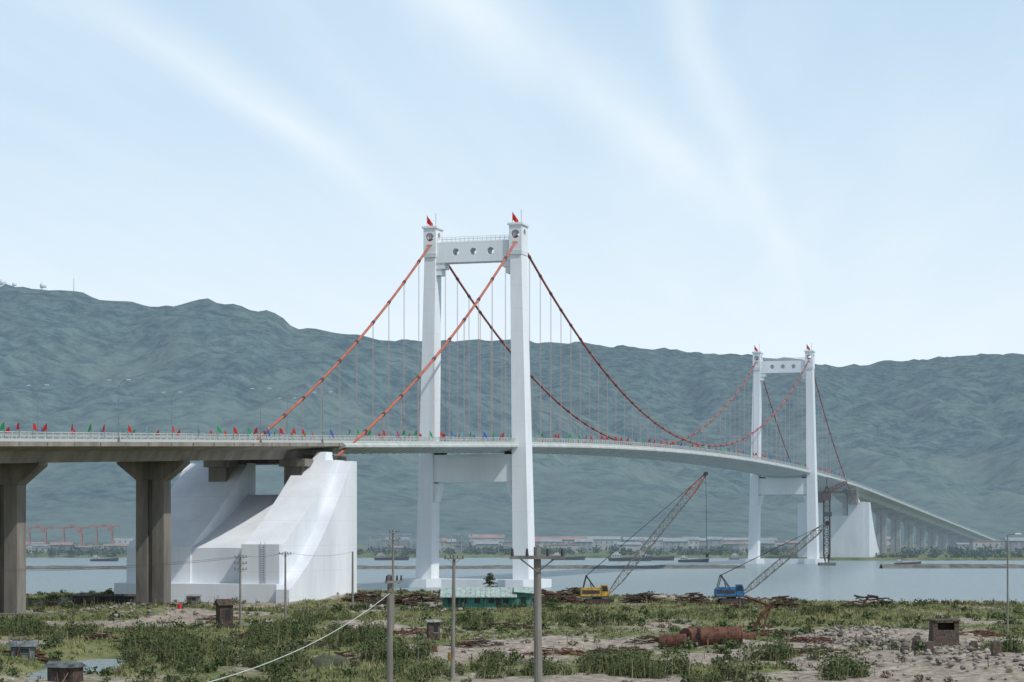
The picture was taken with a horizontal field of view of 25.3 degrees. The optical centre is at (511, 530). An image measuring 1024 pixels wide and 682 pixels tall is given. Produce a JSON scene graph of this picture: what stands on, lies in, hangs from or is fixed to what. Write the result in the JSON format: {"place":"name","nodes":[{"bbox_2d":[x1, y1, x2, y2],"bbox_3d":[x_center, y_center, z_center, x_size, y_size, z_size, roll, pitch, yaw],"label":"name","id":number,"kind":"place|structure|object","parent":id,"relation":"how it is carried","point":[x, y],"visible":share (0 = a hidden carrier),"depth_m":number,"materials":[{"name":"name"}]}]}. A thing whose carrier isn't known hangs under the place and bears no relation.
{"place":"outdoors","nodes":[
{"label":"outdoors","id":0,"kind":"place"},
{"bbox_2d":[0,284,1023,544],"bbox_3d":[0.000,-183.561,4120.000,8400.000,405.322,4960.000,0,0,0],"label":"mountains","id":1,"kind":"structure","parent":0,"point":[940,436],"depth_m":2867.94,"materials":[{"name":"green plant"}]},
{"bbox_2d":[0,542,1023,681],"bbox_3d":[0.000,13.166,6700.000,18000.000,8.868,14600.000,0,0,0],"label":"ground","id":2,"kind":"structure","parent":0,"point":[936,672],"depth_m":281.03,"materials":[{"name":"beige soil"}]},
{"bbox_2d":[8,640,37,658],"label":"tin shed","id":3,"kind":"structure","parent":2,"relation":"on","point":[19,648],"depth_m":255.46,"materials":[{"name":"metal"}]},
{"bbox_2d":[26,525,53,543],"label":"gantry crane","id":4,"kind":"object","parent":2,"relation":"on","point":[43,529],"visible":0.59,"depth_m":1478.60,"materials":[{"name":"red metal"}]},
{"bbox_2d":[34,656,60,663],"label":"scrap pile","id":5,"kind":"object","parent":2,"relation":"on","point":[43,659],"visible":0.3,"depth_m":255.36,"materials":[{"name":"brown wood"}]},
{"bbox_2d":[37,661,86,681],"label":"lean to","id":6,"kind":"object","parent":2,"relation":"on","point":[61,671],"visible":1,"depth_m":207.36,"materials":[{"name":"brown wood"}]},
{"bbox_2d":[49,542,74,553],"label":"distant house","id":7,"kind":"structure","parent":2,"relation":"on","point":[56,545],"depth_m":1332.32,"materials":[{"name":"concrete"}]},
{"bbox_2d":[56,525,89,545],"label":"gantry crane","id":8,"kind":"object","parent":2,"relation":"on","point":[79,529],"visible":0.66,"depth_m":1448.60,"materials":[{"name":"red metal"}]},
{"bbox_2d":[70,594,94,605],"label":"site store","id":9,"kind":"structure","parent":2,"relation":"on","point":[82,598],"depth_m":426.18,"materials":[{"name":"brown wood"}]},
{"bbox_2d":[73,631,120,641],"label":"scrap pile","id":10,"kind":"object","parent":2,"relation":"on","point":[99,635],"visible":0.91,"depth_m":290.92,"materials":[{"name":"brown wood"}]},
{"bbox_2d":[89,524,119,544],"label":"gantry crane","id":11,"kind":"object","parent":2,"relation":"on","point":[109,528],"visible":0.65,"depth_m":1498.60,"materials":[{"name":"red metal"}]},
{"bbox_2d":[94,594,135,603],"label":"site store","id":12,"kind":"structure","parent":2,"relation":"on","point":[119,598],"depth_m":436.21,"materials":[{"name":"metal"}]},
{"bbox_2d":[103,544,127,549],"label":"distant house","id":13,"kind":"structure","parent":2,"relation":"on","point":[119,546],"depth_m":1460.29,"materials":[{"name":"concrete"}]},
{"bbox_2d":[112,537,134,543],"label":"distant house","id":14,"kind":"structure","parent":2,"relation":"on","point":[122,540],"depth_m":1600.00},
{"bbox_2d":[185,594,201,603],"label":"site cabin","id":15,"kind":"object","parent":2,"relation":"on","point":[194,598],"visible":0.74,"depth_m":439.68,"materials":[{"name":"grey metal"}]},
{"bbox_2d":[213,599,235,627],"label":"wooden hut","id":16,"kind":"object","parent":2,"relation":"on","point":[224,611],"visible":0.76,"depth_m":332.04,"materials":[{"name":"brown wood"}]},
{"bbox_2d":[234,555,246,624],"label":"utility pole","id":17,"kind":"object","parent":2,"relation":"on","point":[240,608],"visible":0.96,"depth_m":337.89,"materials":[{"name":"concrete"}]},
{"bbox_2d":[228,629,267,637],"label":"scrap pile","id":18,"kind":"object","parent":2,"relation":"on","point":[243,634],"visible":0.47,"depth_m":297.15,"materials":[{"name":"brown wood"}]},
{"bbox_2d":[279,552,287,618],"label":"utility pole","id":19,"kind":"object","parent":2,"relation":"on","point":[285,609],"visible":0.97,"depth_m":341.88,"materials":[{"name":"concrete"}]},
{"bbox_2d":[310,655,349,666],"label":"tarpaulin stack","id":20,"kind":"object","parent":2,"relation":"on","point":[322,660],"visible":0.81,"depth_m":235.34,"materials":[{"name":"green fabric"}]},
{"bbox_2d":[334,651,370,659],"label":"scrap pile","id":21,"kind":"object","parent":2,"relation":"on","point":[352,656],"visible":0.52,"depth_m":245.96,"materials":[{"name":"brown wood"}]},
{"bbox_2d":[351,552,353,608],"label":"utility pole","id":22,"kind":"object","parent":2,"relation":"on","point":[352,599],"visible":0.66,"depth_m":395.41,"materials":[{"name":"concrete"}]},
{"bbox_2d":[336,592,381,602],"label":"timber pile","id":23,"kind":"object","parent":2,"relation":"on","point":[372,596],"visible":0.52,"depth_m":442.18,"materials":[{"name":"brown wood"}]},
{"bbox_2d":[368,533,411,551],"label":"open frame warehouse","id":24,"kind":"structure","parent":2,"relation":"on","point":[380,544],"depth_m":1413.70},
{"bbox_2d":[365,539,416,550],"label":"open frame warehouse","id":25,"kind":"structure","parent":2,"relation":"on","point":[407,540],"depth_m":1499.50,"materials":[{"name":"white metal"}]},
{"bbox_2d":[385,574,402,681],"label":"utility pole","id":26,"kind":"object","parent":2,"relation":"on","point":[389,581],"visible":1,"depth_m":109.88,"materials":[{"name":"concrete"}]},
{"bbox_2d":[209,593,389,681],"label":"overhead wire","id":27,"kind":"object","parent":26,"relation":"attached to","point":[294,651],"visible":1,"depth_m":85.45,"materials":[{"name":"metal"}]},
{"bbox_2d":[389,530,399,629],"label":"utility pole","id":28,"kind":"object","parent":2,"relation":"on","point":[393,539],"visible":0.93,"depth_m":310.40,"materials":[{"name":"concrete"}]},
{"bbox_2d":[366,594,423,605],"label":"timber pile","id":29,"kind":"object","parent":2,"relation":"on","point":[401,600],"visible":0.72,"depth_m":425.06,"materials":[{"name":"brown wood"}]},
{"bbox_2d":[397,592,441,601],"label":"timber pile","id":30,"kind":"object","parent":2,"relation":"on","point":[424,597],"visible":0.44,"depth_m":442.39,"materials":[{"name":"brown wood"}]},
{"bbox_2d":[393,627,450,635],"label":"scrap pile","id":31,"kind":"object","parent":2,"relation":"on","point":[415,629],"visible":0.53,"depth_m":300.19,"materials":[{"name":"wood"}]},
{"bbox_2d":[424,619,441,640],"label":"guard hut","id":32,"kind":"object","parent":2,"relation":"on","point":[433,629],"visible":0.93,"depth_m":285.86,"materials":[{"name":"brick"}]},
{"bbox_2d":[439,538,446,551],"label":"distant house","id":33,"kind":"structure","parent":2,"relation":"on","point":[444,540],"depth_m":1406.56,"materials":[{"name":"concrete"}]},
{"bbox_2d":[446,539,455,550],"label":"distant house","id":34,"kind":"structure","parent":2,"relation":"on","point":[448,542],"depth_m":1407.92,"materials":[{"name":"white concrete"}]},
{"bbox_2d":[444,555,463,678],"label":"utility pole","id":35,"kind":"object","parent":2,"relation":"on","point":[452,669],"visible":1,"depth_m":218.78,"materials":[{"name":"concrete"}]},
{"bbox_2d":[441,533,472,552],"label":"open frame warehouse","id":36,"kind":"structure","parent":2,"relation":"on","point":[465,544],"depth_m":1399.70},
{"bbox_2d":[446,637,505,647],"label":"scrap pile","id":37,"kind":"object","parent":2,"relation":"on","point":[469,643],"visible":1,"depth_m":275.56,"materials":[{"name":"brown wood"}]},
{"bbox_2d":[440,586,533,608],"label":"green shed","id":38,"kind":"structure","parent":2,"relation":"on","point":[482,597],"depth_m":413.37,"materials":[{"name":"metal"}]},
{"bbox_2d":[469,534,504,543],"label":"distant house","id":39,"kind":"structure","parent":2,"relation":"on","point":[488,537],"depth_m":1600.01,"materials":[{"name":"tile"}]},
{"bbox_2d":[475,541,498,552],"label":"distant house","id":40,"kind":"structure","parent":2,"relation":"on","point":[480,544],"depth_m":1399.99,"materials":[{"name":"white concrete"}]},
{"bbox_2d":[483,573,497,586],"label":"conifer tree","id":41,"kind":"object","parent":2,"relation":"on","point":[488,578],"visible":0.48,"depth_m":452.50,"materials":[{"name":"green plant"}]},
{"bbox_2d":[0,222,995,615],"bbox_3d":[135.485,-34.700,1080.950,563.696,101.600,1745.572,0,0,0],"label":"suspension bridge","id":42,"kind":"structure","parent":2,"relation":"on","point":[210,508],"depth_m":511.58,"materials":[{"name":"white paint"}]},
{"bbox_2d":[480,622,533,628],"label":"scrap pile","id":43,"kind":"object","parent":2,"relation":"on","point":[526,626],"visible":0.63,"depth_m":329.25,"materials":[{"name":"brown wood"}]},
{"bbox_2d":[9,597,1011,673],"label":"wooden stakes","id":44,"kind":"object","parent":2,"relation":"in","point":[502,613],"visible":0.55,"depth_m":321.63,"materials":[{"name":"brown wood"}]},
{"bbox_2d":[0,599,1023,681],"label":"thicket","id":45,"kind":"object","parent":2,"relation":"on","point":[378,634],"visible":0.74,"depth_m":244.29,"materials":[{"name":"green plant"}]},
{"bbox_2d":[0,589,1023,681],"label":"grass","id":46,"kind":"structure","parent":2,"relation":"on","point":[320,677],"depth_m":343.20,"materials":[{"name":"green plant"}]},
{"bbox_2d":[1,649,46,657],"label":"scrap pile","id":47,"kind":"object","parent":46,"relation":"on","point":[38,654],"visible":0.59,"depth_m":258.63,"materials":[{"name":"metal"}]},
{"bbox_2d":[0,587,1023,681],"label":"shrubs","id":48,"kind":"object","parent":2,"relation":"on","point":[184,667],"visible":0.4,"depth_m":321.03,"materials":[{"name":"green plant"}]},
{"bbox_2d":[0,591,1023,681],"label":"dry shrubs","id":49,"kind":"object","parent":2,"relation":"on","point":[902,658],"visible":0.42,"depth_m":291.19,"materials":[{"name":"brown plant"}]},
{"bbox_2d":[29,588,1002,602],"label":"shore riprap","id":50,"kind":"object","parent":2,"relation":"on","point":[764,597],"visible":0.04,"depth_m":449.33,"materials":[{"name":"stone"}]},
{"bbox_2d":[21,602,1023,679],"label":"rubble stones","id":51,"kind":"object","parent":2,"relation":"on","point":[867,632],"visible":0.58,"depth_m":279.88,"materials":[{"name":"grey stone"}]},
{"bbox_2d":[26,541,1023,556],"bbox_3d":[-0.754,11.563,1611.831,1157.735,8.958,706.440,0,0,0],"label":"distant trees","id":52,"kind":"object","parent":2,"relation":"on","point":[76,550],"visible":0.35,"depth_m":1281.17,"materials":[{"name":"green plant"}]},
{"bbox_2d":[509,547,564,681],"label":"utility pole","id":53,"kind":"object","parent":2,"relation":"on","point":[537,557],"visible":1,"depth_m":77.88,"materials":[{"name":"concrete"}]},
{"bbox_2d":[539,539,561,547],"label":"distant house","id":54,"kind":"structure","parent":2,"relation":"on","point":[549,541],"depth_m":1442.68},
{"bbox_2d":[535,536,577,543],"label":"distant house","id":55,"kind":"structure","parent":2,"relation":"on","point":[567,539],"depth_m":1561.64,"materials":[{"name":"tile"}]},
{"bbox_2d":[532,591,582,603],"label":"timber pile","id":56,"kind":"object","parent":2,"relation":"on","point":[547,595],"visible":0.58,"depth_m":448.28,"materials":[{"name":"brown wood"}]},
{"bbox_2d":[522,647,593,656],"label":"scrap pile","id":57,"kind":"object","parent":2,"relation":"on","point":[565,652],"visible":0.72,"depth_m":262.47,"materials":[{"name":"metal"}]},
{"bbox_2d":[543,544,579,552],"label":"distant house","id":58,"kind":"structure","parent":2,"relation":"on","point":[574,547],"depth_m":1400.00,"materials":[{"name":"tile"}]},
{"bbox_2d":[554,587,581,595],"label":"timber pile","id":59,"kind":"object","parent":2,"relation":"on","point":[576,590],"visible":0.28,"depth_m":474.89,"materials":[{"name":"brown wood"}]},
{"bbox_2d":[574,539,592,551],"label":"distant house","id":60,"kind":"structure","parent":2,"relation":"on","point":[587,544],"depth_m":1420.67,"materials":[{"name":"white concrete"}]},
{"bbox_2d":[587,536,620,549],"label":"distant house","id":61,"kind":"structure","parent":2,"relation":"on","point":[603,542],"depth_m":1570.00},
{"bbox_2d":[588,646,653,653],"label":"scrap pile","id":62,"kind":"object","parent":2,"relation":"on","point":[609,649],"visible":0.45,"depth_m":266.80,"materials":[{"name":"brown metal"}]},
{"bbox_2d":[616,542,641,553],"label":"distant house","id":63,"kind":"structure","parent":2,"relation":"on","point":[636,546],"depth_m":1344.95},
{"bbox_2d":[623,537,643,541],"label":"distant house","id":64,"kind":"structure","parent":2,"relation":"on","point":[632,539],"depth_m":1597.39,"materials":[{"name":"grey concrete"}]},
{"bbox_2d":[618,592,665,602],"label":"timber pile","id":65,"kind":"object","parent":2,"relation":"on","point":[637,598],"visible":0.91,"depth_m":440.76,"materials":[{"name":"brown wood"}]},
{"bbox_2d":[580,472,708,604],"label":"crawler crane","id":66,"kind":"object","parent":2,"relation":"on","point":[596,594],"visible":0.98,"depth_m":429.07,"materials":[{"name":"metal"}]},
{"bbox_2d":[643,537,664,550],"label":"distant house","id":67,"kind":"structure","parent":2,"relation":"on","point":[658,543],"depth_m":1501.89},
{"bbox_2d":[624,635,697,643],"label":"scrap pile","id":68,"kind":"object","parent":2,"relation":"on","point":[648,640],"visible":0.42,"depth_m":280.27,"materials":[{"name":"brown metal"}]},
{"bbox_2d":[657,634,686,647],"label":"rusty boiler drum","id":69,"kind":"object","parent":2,"relation":"on","point":[673,640],"visible":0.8,"depth_m":272.92,"materials":[{"name":"metal"}]},
{"bbox_2d":[662,538,688,551],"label":"distant house","id":70,"kind":"structure","parent":2,"relation":"on","point":[668,543],"depth_m":1450.31,"materials":[{"name":"white paint"}]},
{"bbox_2d":[679,626,700,642],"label":"rusty boiler drum","id":71,"kind":"object","parent":2,"relation":"on","point":[691,632],"visible":0.53,"depth_m":282.62,"materials":[{"name":"metal"}]},
{"bbox_2d":[682,537,699,549],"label":"distant house","id":72,"kind":"structure","parent":2,"relation":"on","point":[693,541],"depth_m":1537.37,"materials":[{"name":"grey concrete"}]},
{"bbox_2d":[674,592,711,603],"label":"timber pile","id":73,"kind":"object","parent":2,"relation":"on","point":[701,597],"visible":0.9,"depth_m":435.96,"materials":[{"name":"brown wood"}]},
{"bbox_2d":[707,537,722,549],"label":"distant house","id":74,"kind":"structure","parent":2,"relation":"on","point":[714,541],"depth_m":1529.19,"materials":[{"name":"grey concrete"}]},
{"bbox_2d":[695,626,742,644],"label":"rusty boiler drum","id":75,"kind":"object","parent":2,"relation":"on","point":[703,635],"visible":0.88,"depth_m":275.18,"materials":[{"name":"metal"}]},
{"bbox_2d":[722,543,747,548],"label":"distant house","id":76,"kind":"structure","parent":2,"relation":"on","point":[734,545],"depth_m":1546.22,"materials":[{"name":"tile"}]},
{"bbox_2d":[723,537,747,542],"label":"distant house","id":77,"kind":"structure","parent":2,"relation":"on","point":[735,539],"depth_m":1550.93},
{"bbox_2d":[743,632,755,639],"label":"rusty boiler drum","id":78,"kind":"object","parent":2,"relation":"on","point":[748,635],"visible":0.36,"depth_m":286.65,"materials":[{"name":"metal"}]},
{"bbox_2d":[760,541,774,549],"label":"distant house","id":79,"kind":"structure","parent":2,"relation":"on","point":[767,544],"depth_m":1396.42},
{"bbox_2d":[714,521,829,603],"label":"crawler crane","id":80,"kind":"object","parent":2,"relation":"on","point":[731,594],"visible":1,"depth_m":426.32,"materials":[{"name":"metal"}]},
{"bbox_2d":[760,596,800,607],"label":"timber pile","id":81,"kind":"object","parent":2,"relation":"on","point":[788,602],"visible":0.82,"depth_m":412.03,"materials":[{"name":"brown wood"}]},
{"bbox_2d":[784,540,797,550],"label":"distant house","id":82,"kind":"structure","parent":2,"relation":"on","point":[791,544],"depth_m":1429.23,"materials":[{"name":"tile"}]},
{"bbox_2d":[778,636,840,643],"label":"scrap pile","id":83,"kind":"object","parent":2,"relation":"on","point":[805,639],"visible":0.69,"depth_m":281.80,"materials":[{"name":"metal"}]},
{"bbox_2d":[794,647,845,654],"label":"scrap pile","id":84,"kind":"object","parent":2,"relation":"on","point":[804,650],"visible":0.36,"depth_m":253.16,"materials":[{"name":"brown wood"}]},
{"bbox_2d":[839,594,897,606],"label":"timber pile","id":85,"kind":"object","parent":2,"relation":"on","point":[867,597],"visible":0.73,"depth_m":421.97,"materials":[{"name":"brown wood"}]},
{"bbox_2d":[911,635,920,650],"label":"concrete block pile","id":86,"kind":"object","parent":2,"relation":"on","point":[914,641],"visible":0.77,"depth_m":252.76,"materials":[{"name":"concrete"}]},
{"bbox_2d":[924,641,933,652],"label":"concrete block pile","id":87,"kind":"object","parent":2,"relation":"on","point":[929,645],"visible":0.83,"depth_m":244.77,"materials":[{"name":"concrete"}]},
{"bbox_2d":[927,618,960,645],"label":"ruined brick kiosk","id":88,"kind":"object","parent":2,"relation":"on","point":[947,634],"visible":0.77,"depth_m":274.69,"materials":[{"name":"brown brick"}]},
{"bbox_2d":[875,552,1023,558],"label":"distant bushes","id":89,"kind":"object","parent":2,"relation":"on","point":[933,555],"visible":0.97,"depth_m":1160.27,"materials":[{"name":"green plant"}]},
{"bbox_2d":[959,630,1005,636],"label":"scrap pile","id":90,"kind":"object","parent":2,"relation":"on","point":[981,632],"visible":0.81,"depth_m":302.45,"materials":[{"name":"wood"}]},
{"bbox_2d":[969,541,1000,552],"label":"distant house","id":91,"kind":"structure","parent":2,"relation":"on","point":[978,544],"depth_m":1334.67,"materials":[{"name":"concrete"}]},
{"bbox_2d":[991,640,1000,655],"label":"concrete block pile","id":92,"kind":"object","parent":2,"relation":"on","point":[995,647],"visible":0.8,"depth_m":241.18,"materials":[{"name":"concrete"}]},
{"bbox_2d":[1007,535,1008,638],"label":"utility pole","id":93,"kind":"object","parent":2,"relation":"on","point":[1007,591],"visible":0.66,"depth_m":286.70,"materials":[{"name":"concrete"}]},
{"bbox_2d":[1003,537,1023,551],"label":"distant house","id":94,"kind":"structure","parent":2,"relation":"on","point":[1015,542],"depth_m":1391.07,"materials":[{"name":"white concrete"}]},
{"bbox_2d":[0,0,1023,366],"label":"sky","id":95,"kind":"structure","parent":0,"point":[845,178],"materials":[{"name":"blue"}]},
{"bbox_2d":[24,557,1023,679],"bbox_3d":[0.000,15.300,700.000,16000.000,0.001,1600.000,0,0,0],"label":"water","id":96,"kind":"structure","parent":0,"point":[843,580],"depth_m":721.57,"materials":[{"name":"grey liquid"}]},
{"bbox_2d":[90,555,118,560],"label":"cargo boat","id":97,"kind":"object","parent":96,"relation":"on","point":[95,558],"visible":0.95,"depth_m":1118.87,"materials":[{"name":"metal"}]},
{"bbox_2d":[26,565,745,568],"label":"breakwater","id":98,"kind":"object","parent":96,"relation":"in","point":[509,567],"visible":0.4,"depth_m":903.20,"materials":[{"name":"stone"}]},
{"bbox_2d":[374,553,408,559],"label":"cargo boat","id":99,"kind":"object","parent":96,"relation":"on","point":[380,556],"visible":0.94,"depth_m":1158.48,"materials":[{"name":"metal"}]},
{"bbox_2d":[551,548,585,559],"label":"cargo boat","id":100,"kind":"object","parent":96,"relation":"on","point":[573,557],"visible":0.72,"depth_m":1168.58,"materials":[{"name":"metal"}]},
{"bbox_2d":[608,552,651,560],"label":"cargo boat","id":101,"kind":"object","parent":96,"relation":"on","point":[615,556],"visible":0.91,"depth_m":1128.37,"materials":[{"name":"metal"}]},
{"bbox_2d":[638,552,674,559],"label":"cargo boat","id":102,"kind":"object","parent":96,"relation":"on","point":[641,554],"visible":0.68,"depth_m":1148.56,"materials":[{"name":"metal"}]},
{"bbox_2d":[678,556,708,561],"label":"cargo boat","id":103,"kind":"object","parent":96,"relation":"on","point":[683,559],"visible":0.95,"depth_m":1088.91,"materials":[{"name":"metal"}]},
{"bbox_2d":[729,553,747,559],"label":"cargo boat","id":104,"kind":"object","parent":96,"relation":"on","point":[734,556],"visible":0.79,"depth_m":1178.61,"materials":[{"name":"grey metal"}]},
{"bbox_2d":[818,477,846,564],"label":"derrick tower","id":105,"kind":"structure","parent":96,"relation":"in","point":[825,495],"depth_m":988.66,"materials":[{"name":"grey metal"}]},
{"bbox_2d":[894,556,920,564],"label":"cargo boat","id":106,"kind":"object","parent":96,"relation":"on","point":[899,561],"visible":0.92,"depth_m":999.16,"materials":[{"name":"metal"}]},
{"bbox_2d":[879,564,1023,567],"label":"breakwater","id":107,"kind":"object","parent":96,"relation":"in","point":[950,566],"visible":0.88,"depth_m":914.71,"materials":[{"name":"stone"}]},
{"bbox_2d":[745,595,771,635],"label":"scrap excavator arm","id":108,"kind":"object","parent":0,"point":[767,609],"visible":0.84,"depth_m":302.96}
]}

